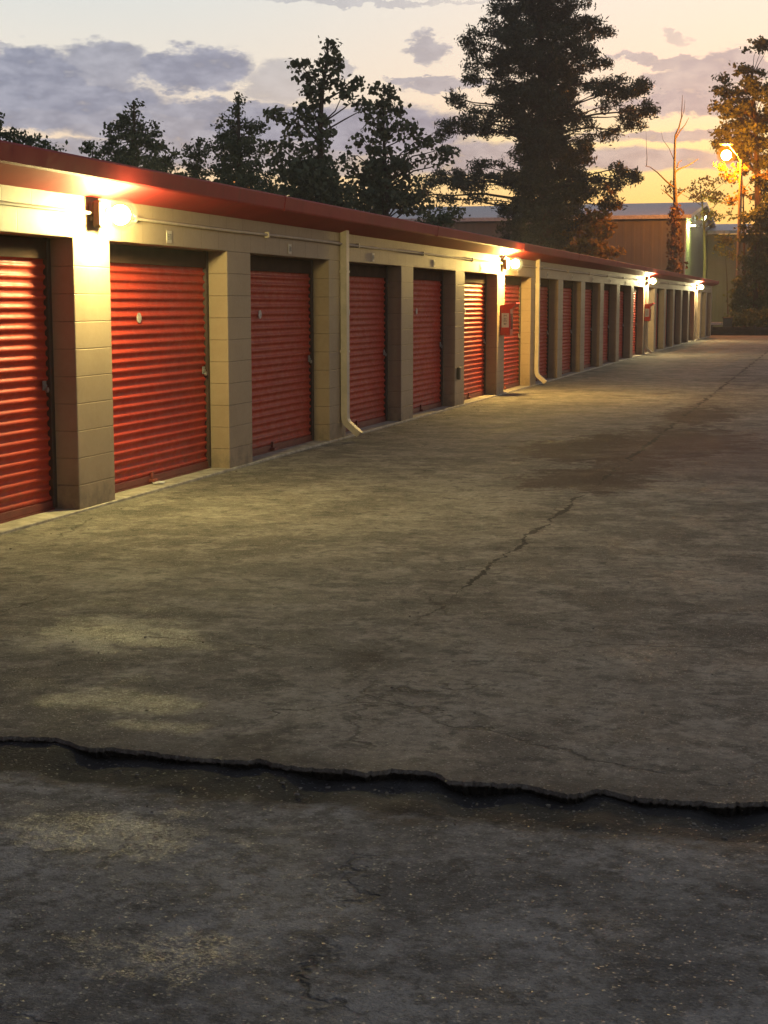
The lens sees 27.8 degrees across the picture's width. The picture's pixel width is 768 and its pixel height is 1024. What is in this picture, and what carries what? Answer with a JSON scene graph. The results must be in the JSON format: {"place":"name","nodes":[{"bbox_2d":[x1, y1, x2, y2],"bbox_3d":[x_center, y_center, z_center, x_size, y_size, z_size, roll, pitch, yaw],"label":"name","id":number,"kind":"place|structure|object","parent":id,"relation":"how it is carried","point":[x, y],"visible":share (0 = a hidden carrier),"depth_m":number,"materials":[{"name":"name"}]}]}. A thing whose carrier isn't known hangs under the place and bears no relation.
{"place":"outdoors","nodes":[
{"label":"outdoors","id":0,"kind":"place"},
{"bbox_2d":[0,335,767,816],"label":"driveway","id":1,"kind":"structure","parent":0,"point":[494,539],"depth_m":8.09,"materials":[{"name":"concrete"}]},
{"bbox_2d":[0,140,718,534],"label":"storage building","id":2,"kind":"structure","parent":1,"relation":"on","point":[180,330],"depth_m":14.56,"materials":[{"name":"beige metal"}]},
{"bbox_2d":[0,235,57,523],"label":"roll up door","id":3,"kind":"structure","parent":2,"relation":"in","point":[28,469],"depth_m":11.22,"materials":[{"name":"red metal"}]},
{"bbox_2d":[89,200,134,227],"bbox_3d":[-2.013,-2.224,11.606,0.373,0.256,0.256,2,8,16],"label":"wall lamp","id":4,"kind":"object","parent":2,"relation":"attached to","point":[119,214],"visible":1,"depth_m":11.54,"materials":[{"name":"white metal"}]},
{"bbox_2d":[109,244,210,492],"bbox_3d":[-1.974,-1.318,13.296,0.100,2.153,2.464,2,8,16],"label":"roll up door","id":5,"kind":"structure","parent":2,"relation":"in","point":[160,338],"depth_m":13.43,"materials":[{"name":"red metal"}]},
{"bbox_2d":[250,255,313,455],"bbox_3d":[-1.137,-1.710,16.203,0.100,2.153,2.464,2,8,16],"label":"roll up door","id":6,"kind":"structure","parent":2,"relation":"in","point":[282,328],"depth_m":16.43,"materials":[{"name":"red metal"}]},
{"bbox_2d":[346,263,387,431],"bbox_3d":[-0.301,-2.102,19.110,0.100,2.153,2.464,2,8,16],"label":"roll up door","id":7,"kind":"structure","parent":2,"relation":"in","point":[368,284],"depth_m":19.53,"materials":[{"name":"red metal"}]},
{"bbox_2d":[413,269,442,413],"bbox_3d":[0.535,-2.494,22.017,0.100,2.153,2.464,2,8,16],"label":"roll up door","id":8,"kind":"structure","parent":2,"relation":"in","point":[427,284],"depth_m":22.40,"materials":[{"name":"red metal"}]},
{"bbox_2d":[464,273,486,399],"bbox_3d":[1.372,-2.886,24.923,0.100,2.153,2.464,2,8,16],"label":"roll up door","id":9,"kind":"structure","parent":2,"relation":"in","point":[475,302],"depth_m":25.40,"materials":[{"name":"red metal"}]},
{"bbox_2d":[500,303,519,334],"bbox_3d":[2.136,-3.277,26.309,0.280,0.545,0.290,2,8,16],"label":"extinguisher box","id":10,"kind":"object","parent":2,"relation":"attached to","point":[506,319],"visible":1,"depth_m":26.20,"materials":[{"name":"red metal"}]},
{"bbox_2d":[511,314,512,328],"bbox_3d":[2.169,-3.234,26.305,0.007,0.260,0.180,2,8,16],"label":"door panel","id":11,"kind":"structure","parent":10,"relation":"in","point":[511,314],"depth_m":26.30,"materials":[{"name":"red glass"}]},
{"bbox_2d":[501,257,521,269],"bbox_3d":[2.169,-4.184,26.140,0.373,0.256,0.256,2,8,16],"label":"wall lamp","id":12,"kind":"object","parent":2,"relation":"attached to","point":[515,263],"visible":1,"depth_m":26.05,"materials":[{"name":"white metal"}]},
{"bbox_2d":[504,276,520,389],"bbox_3d":[2.208,-3.278,27.830,0.100,2.153,2.464,2,8,16],"label":"roll up door","id":13,"kind":"structure","parent":2,"relation":"in","point":[512,343],"depth_m":28.48,"materials":[{"name":"red metal"}]},
{"bbox_2d":[536,279,549,380],"bbox_3d":[3.045,-3.670,30.737,0.100,2.153,2.464,2,8,16],"label":"roll up door","id":14,"kind":"structure","parent":2,"relation":"in","point":[544,287],"depth_m":31.54,"materials":[{"name":"red metal"}]},
{"bbox_2d":[562,281,572,373],"bbox_3d":[3.881,-4.061,33.644,0.100,2.153,2.464,2,8,16],"label":"roll up door","id":15,"kind":"structure","parent":2,"relation":"in","point":[567,286],"depth_m":34.33,"materials":[{"name":"red metal"}]},
{"bbox_2d":[584,283,592,367],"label":"roll up door","id":16,"kind":"structure","parent":2,"relation":"in","point":[588,286],"depth_m":37.29,"materials":[{"name":"red metal"}]},
{"bbox_2d":[603,284,609,362],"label":"roll up door","id":17,"kind":"structure","parent":2,"relation":"in","point":[606,287],"depth_m":40.28,"materials":[{"name":"red metal"}]},
{"bbox_2d":[619,286,624,358],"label":"roll up door","id":18,"kind":"structure","parent":2,"relation":"in","point":[622,288],"depth_m":43.26,"materials":[{"name":"red metal"}]},
{"bbox_2d":[632,287,637,355],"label":"roll up door","id":19,"kind":"structure","parent":2,"relation":"in","point":[635,288],"depth_m":46.24,"materials":[{"name":"red metal"}]},
{"bbox_2d":[645,289,648,351],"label":"roll up door","id":20,"kind":"structure","parent":2,"relation":"in","point":[648,289],"depth_m":49.24,"materials":[{"name":"red metal"}]},
{"bbox_2d":[644,303,654,320],"bbox_3d":[7.991,-6.021,46.656,0.280,0.545,0.290,2,8,16],"label":"extinguisher box","id":21,"kind":"object","parent":2,"relation":"attached to","point":[647,312],"visible":1,"depth_m":46.55,"materials":[{"name":"red metal"}]},
{"bbox_2d":[645,277,656,283],"bbox_3d":[8.024,-6.927,46.487,0.373,0.256,0.256,2,8,16],"label":"wall lamp","id":22,"kind":"object","parent":2,"relation":"attached to","point":[652,280],"visible":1,"depth_m":46.40,"materials":[{"name":"white metal"}]},
{"bbox_2d":[655,289,658,348],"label":"roll up door","id":23,"kind":"structure","parent":2,"relation":"in","point":[657,305],"depth_m":52.13,"materials":[{"name":"red metal"}]},
{"bbox_2d":[665,290,667,346],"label":"roll up door","id":24,"kind":"structure","parent":2,"relation":"in","point":[666,290],"depth_m":55.06,"materials":[{"name":"red metal"}]},
{"bbox_2d":[674,290,675,343],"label":"roll up door","id":25,"kind":"structure","parent":2,"relation":"in","point":[675,290],"depth_m":58.00,"materials":[{"name":"red metal"}]},
{"bbox_2d":[681,291,683,342],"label":"roll up door","id":26,"kind":"structure","parent":2,"relation":"in","point":[683,291],"depth_m":60.92,"materials":[{"name":"red metal"}]},
{"bbox_2d":[0,741,767,1023],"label":"pavement","id":27,"kind":"structure","parent":0,"point":[196,897],"depth_m":4.10,"materials":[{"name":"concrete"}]},
{"bbox_2d":[0,0,767,223],"label":"sky","id":28,"kind":"structure","parent":0,"point":[67,67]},
{"bbox_2d":[9,405,765,969],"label":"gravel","id":29,"kind":"structure","parent":0,"point":[297,793],"depth_m":5.11,"materials":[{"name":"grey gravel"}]},
{"label":"ground","id":30,"kind":"structure","parent":0,"visible":0},
{"bbox_2d":[0,112,67,150],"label":"oak tree","id":31,"kind":"object","parent":30,"relation":"on","point":[13,136],"visible":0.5,"depth_m":39.12,"materials":[{"name":"green plant"}]},
{"bbox_2d":[78,140,105,159],"bbox_3d":[-7.765,-7.025,42.277,0.859,6.145,0.766,2,8,16],"label":"ash tree","id":32,"kind":"object","parent":30,"relation":"on","point":[89,146],"visible":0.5,"depth_m":41.76,"materials":[{"name":"green plant"}]},
{"bbox_2d":[95,98,165,171],"bbox_3d":[-6.926,-7.841,43.559,2.248,7.421,3.313,-1,8,-8],"label":"sweetgum tree","id":33,"kind":"object","parent":30,"relation":"on","point":[135,139],"visible":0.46,"depth_m":42.75,"materials":[{"name":"green plant"}]},
{"bbox_2d":[153,139,188,175],"bbox_3d":[-6.282,-7.587,45.256,1.277,6.462,1.238,7,10,41],"label":"young maple tree","id":34,"kind":"object","parent":30,"relation":"on","point":[168,159],"visible":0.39,"depth_m":44.95,"materials":[{"name":"green plant"}]},
{"bbox_2d":[175,136,212,180],"bbox_3d":[-5.638,-7.803,46.219,1.314,6.634,1.354,2,8,16],"label":"juniper tree","id":35,"kind":"object","parent":30,"relation":"on","point":[195,169],"visible":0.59,"depth_m":45.84,"materials":[{"name":"green plant"}]},
{"bbox_2d":[204,91,277,192],"bbox_3d":[-4.123,-8.268,45.295,2.121,7.802,3.698,0,8,-2],"label":"cedar tree","id":36,"kind":"object","parent":30,"relation":"on","point":[235,144],"visible":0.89,"depth_m":44.67,"materials":[{"name":"green plant"}]},
{"bbox_2d":[254,35,375,208],"bbox_3d":[-2.328,-9.884,48.986,3.453,10.019,2.994,-6,9,-35],"label":"poplar tree","id":37,"kind":"object","parent":30,"relation":"on","point":[317,177],"visible":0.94,"depth_m":48.56,"materials":[{"name":"green plant"}]},
{"bbox_2d":[335,81,461,217],"bbox_3d":[0.345,-9.646,51.253,4.048,8.940,2.997,-2,8,-14],"label":"cottonwood tree","id":38,"kind":"object","parent":30,"relation":"on","point":[385,194],"visible":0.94,"depth_m":50.68,"materials":[{"name":"green plant"}]},
{"bbox_2d":[411,201,470,227],"bbox_3d":[1.913,-8.368,55.086,2.051,5.383,2.859,-1,8,-4],"label":"tree","id":39,"kind":"object","parent":30,"relation":"on","point":[445,219],"visible":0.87,"depth_m":54.58,"materials":[{"name":"green plant"}]},
{"bbox_2d":[352,202,716,278],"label":"warehouse","id":40,"kind":"structure","parent":30,"relation":"on","point":[640,237],"depth_m":95.58,"materials":[{"name":"metal"}]},
{"bbox_2d":[414,0,660,249],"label":"pine tree","id":41,"kind":"object","parent":30,"relation":"on","point":[541,188],"visible":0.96,"depth_m":77.32,"materials":[{"name":"green plant"}]},
{"bbox_2d":[556,181,626,259],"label":"vine thicket","id":42,"kind":"object","parent":30,"relation":"on","point":[586,244],"visible":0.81,"depth_m":79.22,"materials":[{"name":"green plant"}]},
{"bbox_2d":[646,95,697,273],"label":"dead tree","id":43,"kind":"object","parent":30,"relation":"on","point":[674,245],"visible":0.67,"depth_m":84.44,"materials":[{"name":"brown wood"}]},
{"bbox_2d":[661,175,738,278],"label":"bare shrub tree","id":44,"kind":"object","parent":30,"relation":"on","point":[713,198],"visible":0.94,"depth_m":98.31,"materials":[{"name":"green plant"}]},
{"bbox_2d":[711,322,722,324],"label":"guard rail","id":45,"kind":"object","parent":30,"relation":"on","point":[716,323],"visible":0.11,"depth_m":81.39,"materials":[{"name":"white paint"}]},
{"bbox_2d":[711,233,736,316],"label":"orange lit shrub","id":46,"kind":"object","parent":30,"relation":"on","point":[725,238],"visible":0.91,"depth_m":90.56,"materials":[{"name":"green plant"}]},
{"bbox_2d":[722,317,732,326],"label":"waste bin","id":47,"kind":"object","parent":30,"relation":"on","point":[727,321],"visible":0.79,"depth_m":79.69,"materials":[{"name":"grey plastic"}]},
{"bbox_2d":[718,142,742,326],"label":"street lamp","id":48,"kind":"object","parent":30,"relation":"on","point":[725,154],"visible":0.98,"depth_m":83.26,"materials":[{"name":"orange metal"}]},
{"bbox_2d":[721,310,745,326],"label":"bush","id":49,"kind":"object","parent":30,"relation":"on","point":[736,322],"visible":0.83,"depth_m":80.26,"materials":[{"name":"green plant"}]},
{"bbox_2d":[707,34,767,330],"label":"tall oak tree","id":50,"kind":"object","parent":30,"relation":"on","point":[745,140],"visible":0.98,"depth_m":87.40,"materials":[{"name":"green plant"}]},
{"bbox_2d":[707,224,767,326],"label":"annex building","id":51,"kind":"structure","parent":30,"relation":"on","point":[716,267],"depth_m":109.46,"materials":[{"name":"metal"}]},
{"bbox_2d":[711,325,767,335],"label":"wall","id":52,"kind":"structure","parent":30,"relation":"on","point":[754,330],"depth_m":75.44,"materials":[{"name":"grey concrete"}]},
{"bbox_2d":[712,161,767,326],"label":"crepe myrtle tree","id":53,"kind":"object","parent":30,"relation":"on","point":[734,175],"visible":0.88,"depth_m":84.33,"materials":[{"name":"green plant"}]},
{"bbox_2d":[723,191,767,330],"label":"dark bush tree","id":54,"kind":"object","parent":30,"relation":"on","point":[757,270],"visible":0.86,"depth_m":82.59,"materials":[{"name":"green plant"}]},
{"bbox_2d":[739,305,765,326],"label":"bush","id":55,"kind":"object","parent":30,"relation":"on","point":[749,317],"visible":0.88,"depth_m":80.06,"materials":[{"name":"green plant"}]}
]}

